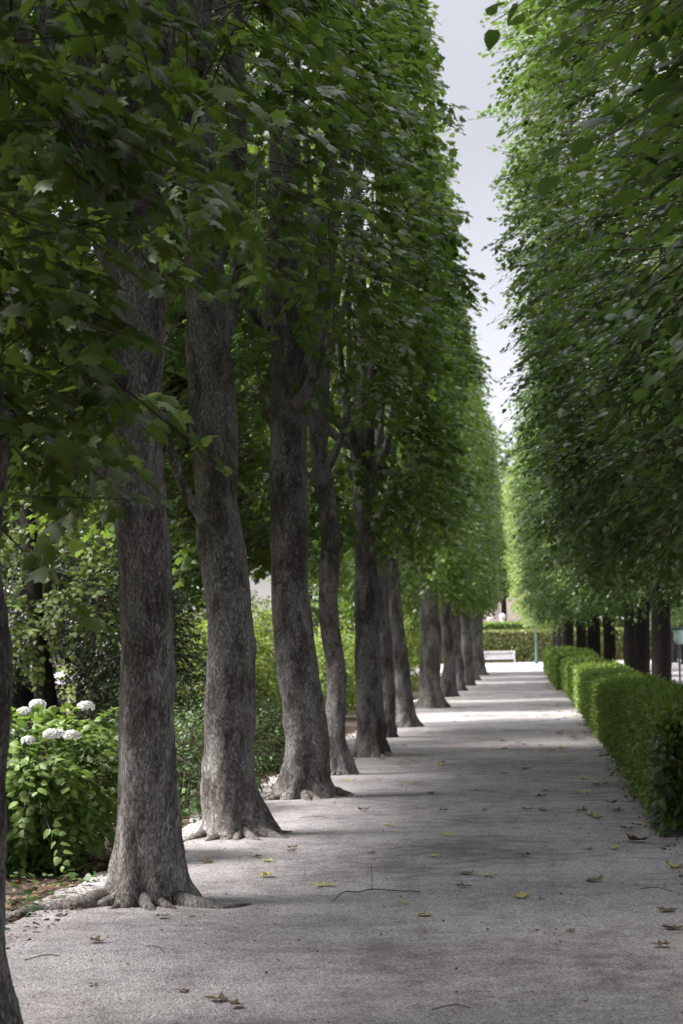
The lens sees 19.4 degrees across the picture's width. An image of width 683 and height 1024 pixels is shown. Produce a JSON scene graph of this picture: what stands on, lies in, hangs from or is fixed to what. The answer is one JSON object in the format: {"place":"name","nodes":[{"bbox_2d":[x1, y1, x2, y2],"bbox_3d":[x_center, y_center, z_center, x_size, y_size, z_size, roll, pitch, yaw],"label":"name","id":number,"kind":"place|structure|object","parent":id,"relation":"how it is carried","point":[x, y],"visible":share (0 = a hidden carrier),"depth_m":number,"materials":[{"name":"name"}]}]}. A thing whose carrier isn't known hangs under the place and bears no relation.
{"place":"outdoors","nodes":[
{"label":"outdoors","id":0,"kind":"place"},
{"bbox_2d":[9,0,671,644],"label":"sky","id":1,"kind":"structure","parent":0,"point":[468,74],"materials":[{"name":"white"}]},
{"bbox_2d":[5,647,680,924],"bbox_3d":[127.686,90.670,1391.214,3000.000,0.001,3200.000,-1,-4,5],"label":"ground","id":2,"kind":"structure","parent":0,"point":[351,722],"depth_m":14.67,"materials":[{"name":"soil"}]},
{"bbox_2d":[0,431,119,765],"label":"garden tree","id":3,"kind":"object","parent":2,"relation":"on","point":[40,671],"visible":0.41,"depth_m":25.20,"materials":[{"name":"green plant"}]},
{"bbox_2d":[10,633,118,745],"bbox_3d":[-4.829,2.905,30.010,4.285,2.408,2.937,-1,-4,5],"label":"dark shrub","id":4,"kind":"object","parent":2,"relation":"on","point":[65,686],"visible":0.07,"depth_m":29.40,"materials":[{"name":"green plant"}]},
{"bbox_2d":[5,699,178,878],"bbox_3d":[-2.747,2.211,15.340,2.966,1.606,2.505,-3,-4,23],"label":"hydrangea bush","id":5,"kind":"object","parent":2,"relation":"on","point":[36,838],"visible":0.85,"depth_m":14.69,"materials":[{"name":"green plant"}]},
{"bbox_2d":[1,507,206,766],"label":"holly tree","id":6,"kind":"object","parent":2,"relation":"on","point":[8,590],"visible":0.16,"depth_m":27.20,"materials":[{"name":"green plant"}]},
{"bbox_2d":[10,560,206,695],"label":"distant tree","id":7,"kind":"object","parent":2,"relation":"on","point":[203,611],"depth_m":61.89,"materials":[{"name":"green plant"}]},
{"bbox_2d":[56,636,193,733],"bbox_3d":[-3.813,3.145,35.311,2.619,2.471,3.711,-1,-4,5],"label":"garden shrub","id":8,"kind":"object","parent":2,"relation":"on","point":[73,691],"visible":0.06,"depth_m":34.56,"materials":[{"name":"green plant"}]},
{"bbox_2d":[48,571,207,761],"bbox_3d":[-2.536,2.199,25.778,2.785,2.908,2.354,-1,-4,5],"label":"dark shrub","id":9,"kind":"object","parent":2,"relation":"on","point":[80,647],"visible":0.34,"depth_m":25.71,"materials":[{"name":"green plant"}]},
{"bbox_2d":[3,512,253,712],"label":"garden tree","id":10,"kind":"object","parent":2,"relation":"on","point":[200,600],"depth_m":47.19,"materials":[{"name":"green plant"}]},
{"bbox_2d":[5,782,256,930],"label":"bed weeds","id":11,"kind":"object","parent":2,"relation":"on","point":[71,875],"visible":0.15,"depth_m":14.02,"materials":[{"name":"green plant"}]},
{"bbox_2d":[1,293,269,728],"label":"garden tree","id":12,"kind":"object","parent":2,"relation":"on","point":[25,696],"visible":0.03,"depth_m":29.90,"materials":[{"name":"green plant"}]},
{"bbox_2d":[74,716,204,802],"bbox_3d":[-2.145,2.599,20.741,1.984,1.323,2.372,-1,-4,5],"label":"plant","id":13,"kind":"object","parent":2,"relation":"on","point":[195,761],"visible":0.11,"depth_m":20.30,"materials":[{"name":"green plant"}]},
{"bbox_2d":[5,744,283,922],"bbox_3d":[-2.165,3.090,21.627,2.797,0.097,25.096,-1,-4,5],"label":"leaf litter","id":14,"kind":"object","parent":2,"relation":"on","point":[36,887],"visible":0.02,"depth_m":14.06,"materials":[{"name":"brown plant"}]},
{"bbox_2d":[91,693,201,769],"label":"plant","id":15,"kind":"object","parent":2,"relation":"on","point":[118,712],"visible":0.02,"depth_m":25.14,"materials":[{"name":"green plant"}]},
{"bbox_2d":[77,703,269,818],"bbox_3d":[-1.672,2.522,19.566,1.847,1.333,2.446,-1,-4,5],"label":"plant","id":16,"kind":"object","parent":2,"relation":"on","point":[195,802],"visible":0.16,"depth_m":19.24,"materials":[{"name":"green plant"}]},
{"bbox_2d":[0,0,361,920],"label":"avenue tree","id":17,"kind":"object","parent":2,"relation":"on","point":[148,866],"visible":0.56,"depth_m":12.64,"materials":[{"name":"green plant"}]},
{"bbox_2d":[0,0,409,1023],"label":"avenue tree","id":18,"kind":"object","parent":2,"relation":"on","point":[88,26],"visible":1,"depth_m":8.52,"materials":[{"name":"green plant"}]},
{"bbox_2d":[0,0,424,840],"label":"avenue tree","id":19,"kind":"object","parent":2,"relation":"on","point":[234,806],"visible":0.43,"depth_m":16.87,"materials":[{"name":"green plant"}]},
{"bbox_2d":[181,550,271,684],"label":"pale house","id":20,"kind":"structure","parent":2,"relation":"on","point":[263,588],"depth_m":76.56,"materials":[{"name":"stone"}]},
{"bbox_2d":[179,589,273,695],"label":"garden shrub","id":21,"kind":"object","parent":2,"relation":"on","point":[252,604],"visible":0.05,"depth_m":46.45,"materials":[{"name":"green plant"}]},
{"bbox_2d":[174,607,284,743],"bbox_3d":[-1.955,2.845,33.308,2.834,2.800,4.466,-1,-4,5],"label":"garden shrub","id":22,"kind":"object","parent":2,"relation":"on","point":[263,683],"visible":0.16,"depth_m":33.08,"materials":[{"name":"green plant"}]},
{"bbox_2d":[174,697,284,795],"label":"plant","id":23,"kind":"object","parent":2,"relation":"on","point":[261,746],"visible":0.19,"depth_m":22.07,"materials":[{"name":"green plant"}]},
{"bbox_2d":[176,691,284,761],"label":"plant","id":24,"kind":"object","parent":2,"relation":"on","point":[263,703],"visible":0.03,"depth_m":27.43,"materials":[{"name":"green plant"}]},
{"bbox_2d":[31,0,439,800],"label":"avenue tree","id":25,"kind":"object","parent":2,"relation":"on","point":[289,378],"visible":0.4,"depth_m":20.99,"materials":[{"name":"green plant"}]},
{"bbox_2d":[193,687,284,772],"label":"plant","id":26,"kind":"object","parent":2,"relation":"on","point":[267,710],"visible":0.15,"depth_m":25.82,"materials":[{"name":"green plant"}]},
{"bbox_2d":[179,597,326,730],"bbox_3d":[-1.946,3.072,38.238,3.342,2.900,4.536,-3,-4,26],"label":"garden shrub","id":27,"kind":"object","parent":2,"relation":"on","point":[259,613],"visible":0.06,"depth_m":38.19,"materials":[{"name":"green plant"}]},
{"bbox_2d":[256,627,355,714],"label":"garden shrub","id":28,"kind":"object","parent":2,"relation":"on","point":[323,673],"visible":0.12,"depth_m":42.99,"materials":[{"name":"green plant"}]},
{"bbox_2d":[154,0,469,775],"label":"avenue tree","id":29,"kind":"object","parent":2,"relation":"on","point":[320,478],"visible":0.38,"depth_m":24.70,"materials":[{"name":"green plant"}]},
{"bbox_2d":[272,616,355,709],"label":"garden shrub","id":30,"kind":"object","parent":2,"relation":"on","point":[346,639],"visible":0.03,"depth_m":49.82,"materials":[{"name":"green plant"}]},
{"bbox_2d":[308,470,354,644],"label":"distant tree","id":31,"kind":"object","parent":2,"relation":"on","point":[314,602],"visible":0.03,"depth_m":90.42,"materials":[{"name":"green plant"}]},
{"bbox_2d":[225,86,475,737],"bbox_3d":[0.099,-1.680,34.239,4.399,11.286,5.124,-1,-4,5],"label":"avenue tree","id":32,"kind":"object","parent":2,"relation":"on","point":[388,675],"visible":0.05,"depth_m":33.84,"materials":[{"name":"green plant"}]},
{"bbox_2d":[213,0,492,757],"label":"avenue tree","id":33,"kind":"object","parent":2,"relation":"on","point":[364,522],"visible":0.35,"depth_m":28.29,"materials":[{"name":"green plant"}]},
{"bbox_2d":[317,599,441,650],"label":"distant tree","id":34,"kind":"object","parent":2,"relation":"on","point":[416,631],"visible":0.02,"depth_m":98.53,"materials":[{"name":"green plant"}]},
{"bbox_2d":[343,629,419,695],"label":"garden shrub","id":35,"kind":"object","parent":2,"relation":"on","point":[411,665],"visible":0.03,"depth_m":57.95,"materials":[{"name":"green plant"}]},
{"bbox_2d":[300,124,497,726],"bbox_3d":[0.620,-1.945,38.519,4.815,12.358,5.210,-1,-4,5],"label":"avenue tree","id":36,"kind":"object","parent":2,"relation":"on","point":[406,715],"visible":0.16,"depth_m":38.05,"materials":[{"name":"green plant"}]},
{"bbox_2d":[328,228,486,707],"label":"avenue tree","id":37,"kind":"object","parent":2,"relation":"on","point":[458,573],"visible":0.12,"depth_m":48.57,"materials":[{"name":"green plant"}]},
{"bbox_2d":[345,319,500,696],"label":"avenue tree","id":38,"kind":"object","parent":2,"relation":"on","point":[448,685],"visible":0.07,"depth_m":57.91,"materials":[{"name":"green plant"}]},
{"bbox_2d":[403,615,442,690],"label":"garden shrub","id":39,"kind":"object","parent":2,"relation":"on","point":[415,644],"visible":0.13,"depth_m":67.69,"materials":[{"name":"green plant"}]},
{"bbox_2d":[384,348,499,690],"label":"avenue tree","id":40,"kind":"object","parent":2,"relation":"on","point":[460,674],"visible":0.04,"depth_m":64.79,"materials":[{"name":"green plant"}]},
{"bbox_2d":[396,389,501,685],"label":"avenue tree","id":41,"kind":"object","parent":2,"relation":"on","point":[466,645],"visible":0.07,"depth_m":71.62,"materials":[{"name":"green plant"}]},
{"bbox_2d":[408,407,508,680],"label":"avenue tree","id":42,"kind":"object","parent":2,"relation":"on","point":[474,641],"visible":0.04,"depth_m":81.52,"materials":[{"name":"green plant"}]},
{"bbox_2d":[439,456,509,674],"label":"avenue tree","id":43,"kind":"object","parent":2,"relation":"on","point":[482,669],"visible":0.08,"depth_m":93.47,"materials":[{"name":"green plant"}]},
{"bbox_2d":[484,598,521,622],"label":"roofed building","id":44,"kind":"structure","parent":2,"relation":"on","point":[510,616],"depth_m":205.03,"materials":[{"name":"stone"}]},
{"bbox_2d":[350,619,678,658],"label":"tall hedge","id":45,"kind":"object","parent":2,"relation":"on","point":[503,625],"visible":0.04,"depth_m":159.27,"materials":[{"name":"green plant"}]},
{"bbox_2d":[491,431,545,620],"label":"distant tree","id":46,"kind":"object","parent":2,"relation":"on","point":[503,604],"visible":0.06,"depth_m":188.48,"materials":[{"name":"green plant"}]},
{"bbox_2d":[498,477,555,646],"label":"avenue tree","id":47,"kind":"object","parent":2,"relation":"on","point":[553,633],"visible":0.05,"depth_m":117.16,"materials":[{"name":"green plant"}]},
{"bbox_2d":[500,464,574,646],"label":"avenue tree","id":48,"kind":"object","parent":2,"relation":"on","point":[558,639],"visible":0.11,"depth_m":110.12,"materials":[{"name":"green plant"}]},
{"bbox_2d":[405,626,680,663],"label":"tall hedge","id":49,"kind":"object","parent":2,"relation":"on","point":[521,643],"visible":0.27,"depth_m":144.13,"materials":[{"name":"green plant"}]},
{"bbox_2d":[499,449,600,646],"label":"avenue tree","id":50,"kind":"object","parent":2,"relation":"on","point":[517,588],"visible":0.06,"depth_m":103.37,"materials":[{"name":"green plant"}]},
{"bbox_2d":[502,446,600,646],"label":"avenue tree","id":51,"kind":"object","parent":2,"relation":"on","point":[569,630],"visible":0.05,"depth_m":96.11,"materials":[{"name":"green plant"}]},
{"bbox_2d":[507,398,615,648],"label":"avenue tree","id":52,"kind":"object","parent":2,"relation":"on","point":[581,638],"visible":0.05,"depth_m":83.06,"materials":[{"name":"green plant"}]},
{"bbox_2d":[501,359,624,657],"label":"avenue tree","id":53,"kind":"object","parent":2,"relation":"on","point":[593,634],"visible":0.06,"depth_m":71.11,"materials":[{"name":"green plant"}]},
{"bbox_2d":[541,645,598,689],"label":"hedge","id":54,"kind":"object","parent":2,"relation":"on","point":[552,655],"visible":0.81,"depth_m":64.40,"materials":[{"name":"green plant"}]},
{"bbox_2d":[468,0,682,611],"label":"avenue tree","id":55,"kind":"object","parent":2,"relation":"on","point":[514,178],"visible":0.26,"depth_m":29.33,"materials":[{"name":"green plant"}]},
{"bbox_2d":[479,0,682,631],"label":"avenue tree","id":56,"kind":"object","parent":2,"relation":"on","point":[619,539],"visible":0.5,"depth_m":23.26,"materials":[{"name":"green plant"}]},
{"bbox_2d":[484,0,682,402],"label":"avenue tree","id":57,"kind":"object","parent":2,"relation":"on","point":[655,18],"visible":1,"depth_m":8.01,"materials":[{"name":"green plant"}]},
{"bbox_2d":[496,44,682,633],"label":"avenue tree","id":58,"kind":"object","parent":2,"relation":"on","point":[626,580],"visible":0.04,"depth_m":35.09,"materials":[{"name":"green plant"}]},
{"bbox_2d":[507,0,682,586],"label":"avenue tree","id":59,"kind":"object","parent":2,"relation":"on","point":[643,470],"visible":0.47,"depth_m":18.66,"materials":[{"name":"green plant"}]},
{"bbox_2d":[510,260,681,668],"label":"avenue tree","id":60,"kind":"object","parent":2,"relation":"on","point":[628,645],"visible":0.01,"depth_m":54.83,"materials":[{"name":"green plant"}]},
{"bbox_2d":[558,654,633,710],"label":"hedge","id":61,"kind":"object","parent":2,"relation":"on","point":[570,667],"visible":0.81,"depth_m":47.22,"materials":[{"name":"green plant"}]},
{"bbox_2d":[514,149,682,682],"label":"avenue tree","id":62,"kind":"object","parent":2,"relation":"on","point":[661,651],"visible":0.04,"depth_m":42.88,"materials":[{"name":"green plant"}]},
{"bbox_2d":[516,332,682,661],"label":"avenue tree","id":63,"kind":"object","parent":2,"relation":"on","point":[609,650],"visible":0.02,"depth_m":65.16,"materials":[{"name":"green plant"}]},
{"bbox_2d":[521,0,682,542],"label":"avenue tree","id":64,"kind":"object","parent":2,"relation":"on","point":[669,345],"visible":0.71,"depth_m":13.49,"materials":[{"name":"green plant"}]},
{"bbox_2d":[526,222,682,674],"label":"avenue tree","id":65,"kind":"object","parent":2,"relation":"on","point":[642,646],"visible":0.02,"depth_m":49.75,"materials":[{"name":"green plant"}]},
{"bbox_2d":[574,662,682,777],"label":"hedge","id":66,"kind":"object","parent":2,"relation":"on","point":[600,692],"visible":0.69,"depth_m":28.11,"materials":[{"name":"green plant"}]},
{"bbox_2d":[617,678,682,831],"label":"hedge","id":67,"kind":"object","parent":2,"relation":"on","point":[656,711],"visible":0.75,"depth_m":17.92,"materials":[{"name":"green plant"}]},
{"bbox_2d":[644,733,682,837],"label":"creeper","id":68,"kind":"object","parent":67,"relation":"attached to","point":[662,793],"visible":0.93,"depth_m":16.11,"materials":[{"name":"green plant"}]},
{"bbox_2d":[650,616,678,662],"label":"avenue tree","id":69,"kind":"object","parent":2,"relation":"on","point":[674,652],"visible":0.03,"depth_m":123.66,"materials":[{"name":"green plant"}]},
{"bbox_2d":[650,612,682,663],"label":"avenue tree","id":70,"kind":"object","parent":2,"relation":"on","point":[681,645],"visible":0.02,"depth_m":116.23,"materials":[{"name":"green plant"}]},
{"bbox_2d":[670,600,682,621],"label":"avenue tree","id":71,"kind":"object","parent":2,"relation":"on","point":[676,611],"visible":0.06,"depth_m":94.31,"materials":[{"name":"green plant"}]},
{"bbox_2d":[670,600,682,625],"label":"avenue tree","id":72,"kind":"object","parent":2,"relation":"on","point":[675,617],"visible":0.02,"depth_m":100.82,"materials":[{"name":"green plant"}]},
{"bbox_2d":[5,675,682,1023],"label":"gravel path","id":73,"kind":"structure","parent":0,"point":[602,918],"depth_m":11.96,"materials":[{"name":"grey gravel"}]},
{"bbox_2d":[25,954,59,959],"bbox_3d":[-1.552,2.302,10.351,0.200,0.016,0.030,1,-5,-34],"label":"stick","id":74,"kind":"object","parent":73,"relation":"on","point":[42,955],"visible":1,"depth_m":10.36,"materials":[{"name":"grey wood"}]},
{"bbox_2d":[89,935,107,940],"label":"fallen leaf","id":75,"kind":"object","parent":73,"relation":"on","point":[97,938],"visible":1,"depth_m":10.92,"materials":[{"name":"brown plant"}]},
{"bbox_2d":[5,725,356,948],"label":"edge litter","id":76,"kind":"object","parent":73,"relation":"on","point":[51,897],"visible":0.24,"depth_m":13.31,"materials":[{"name":"brown plant"}]},
{"bbox_2d":[198,858,211,862],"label":"fallen leaf","id":77,"kind":"object","parent":73,"relation":"on","point":[206,860],"visible":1,"depth_m":14.82,"materials":[{"name":"plant"}]},
{"bbox_2d":[204,992,228,999],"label":"fallen leaf","id":78,"kind":"object","parent":73,"relation":"on","point":[221,996],"visible":1,"depth_m":9.05,"materials":[{"name":"brown plant"}]},
{"bbox_2d":[225,997,243,1004],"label":"fallen leaf","id":79,"kind":"object","parent":73,"relation":"on","point":[234,1002],"visible":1,"depth_m":8.88,"materials":[{"name":"brown plant"}]},
{"bbox_2d":[255,871,273,875],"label":"fallen leaf","id":80,"kind":"object","parent":73,"relation":"on","point":[264,873],"visible":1,"depth_m":13.83,"materials":[{"name":"yellow plant"}]},
{"bbox_2d":[312,881,326,885],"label":"fallen leaf","id":81,"kind":"object","parent":73,"relation":"on","point":[317,883],"visible":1,"depth_m":13.22,"materials":[{"name":"yellow plant"}]},
{"bbox_2d":[6,693,682,1023],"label":"leaf crumbs","id":82,"kind":"object","parent":73,"relation":"on","point":[456,968],"visible":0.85,"depth_m":12.82,"materials":[{"name":"brown plant"}]},
{"bbox_2d":[333,866,419,900],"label":"fallen twig","id":83,"kind":"object","parent":73,"relation":"on","point":[374,889],"visible":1,"depth_m":12.79,"materials":[{"name":"wood"}]},
{"bbox_2d":[413,910,433,914],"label":"fallen leaf","id":84,"kind":"object","parent":73,"relation":"on","point":[418,913],"visible":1,"depth_m":11.72,"materials":[{"name":"yellow plant"}]},
{"bbox_2d":[432,1004,469,1009],"bbox_3d":[0.472,2.152,8.700,0.172,0.016,0.041,-1,-4,-10],"label":"stick","id":85,"kind":"object","parent":73,"relation":"on","point":[450,1005],"visible":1,"depth_m":8.71,"materials":[{"name":"grey wood"}]},
{"bbox_2d":[458,870,474,873],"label":"fallen leaf","id":86,"kind":"object","parent":73,"relation":"on","point":[465,872],"visible":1,"depth_m":13.71,"materials":[{"name":"brown plant"}]},
{"bbox_2d":[481,871,495,875],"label":"fallen leaf","id":87,"kind":"object","parent":73,"relation":"on","point":[486,873],"visible":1,"depth_m":13.60,"materials":[{"name":"plant"}]},
{"bbox_2d":[511,891,530,897],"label":"fallen leaf","id":88,"kind":"object","parent":73,"relation":"on","point":[521,894],"visible":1,"depth_m":12.42,"materials":[{"name":"yellow plant"}]},
{"bbox_2d":[586,874,604,880],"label":"fallen leaf","id":89,"kind":"object","parent":73,"relation":"on","point":[598,878],"visible":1,"depth_m":13.18,"materials":[{"name":"green plant"}]},
{"bbox_2d":[571,711,682,884],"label":"hedge litter","id":90,"kind":"object","parent":73,"relation":"on","point":[664,848],"visible":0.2,"depth_m":18.66,"materials":[{"name":"brown plant"}]},
{"bbox_2d":[625,832,647,839],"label":"fallen leaf","id":91,"kind":"object","parent":73,"relation":"on","point":[632,837],"visible":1,"depth_m":15.68,"materials":[{"name":"brown plant"}]},
{"bbox_2d":[649,940,670,945],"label":"fallen leaf","id":92,"kind":"object","parent":73,"relation":"on","point":[659,943],"visible":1,"depth_m":10.36,"materials":[{"name":"brown plant"}]},
{"bbox_2d":[656,906,677,911],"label":"fallen leaf","id":93,"kind":"object","parent":73,"relation":"on","point":[668,909],"visible":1,"depth_m":11.66,"materials":[{"name":"brown plant"}]},
{"bbox_2d":[663,924,682,928],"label":"fallen leaf","id":94,"kind":"object","parent":73,"relation":"on","point":[674,926],"visible":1,"depth_m":10.94,"materials":[{"name":"brown plant"}]},
{"bbox_2d":[54,659,682,683],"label":"cross path","id":95,"kind":"structure","parent":0,"point":[520,668],"depth_m":111.23,"materials":[{"name":"beige gravel"}]},
{"bbox_2d":[484,651,514,662],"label":"garden bench","id":96,"kind":"object","parent":95,"relation":"on","point":[489,657],"visible":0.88,"depth_m":138.66,"materials":[{"name":"white paint"}]},
{"bbox_2d":[535,625,537,663],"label":"lamp post","id":97,"kind":"object","parent":95,"relation":"on","point":[536,657],"visible":0.43,"depth_m":134.01,"materials":[{"name":"metal"}]},
{"bbox_2d":[499,614,505,621],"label":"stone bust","id":98,"kind":"object","parent":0,"point":[502,617],"visible":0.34,"depth_m":169.04,"materials":[{"name":"white stone"}]},
{"bbox_2d":[650,672,682,683],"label":"avenue","id":99,"kind":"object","parent":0,"point":[675,675],"visible":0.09,"depth_m":81.16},
{"bbox_2d":[671,627,682,683],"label":"litter bin","id":100,"kind":"object","parent":99,"relation":"on","point":[678,635],"visible":0.98,"depth_m":57.14,"materials":[{"name":"metal"}]}
]}

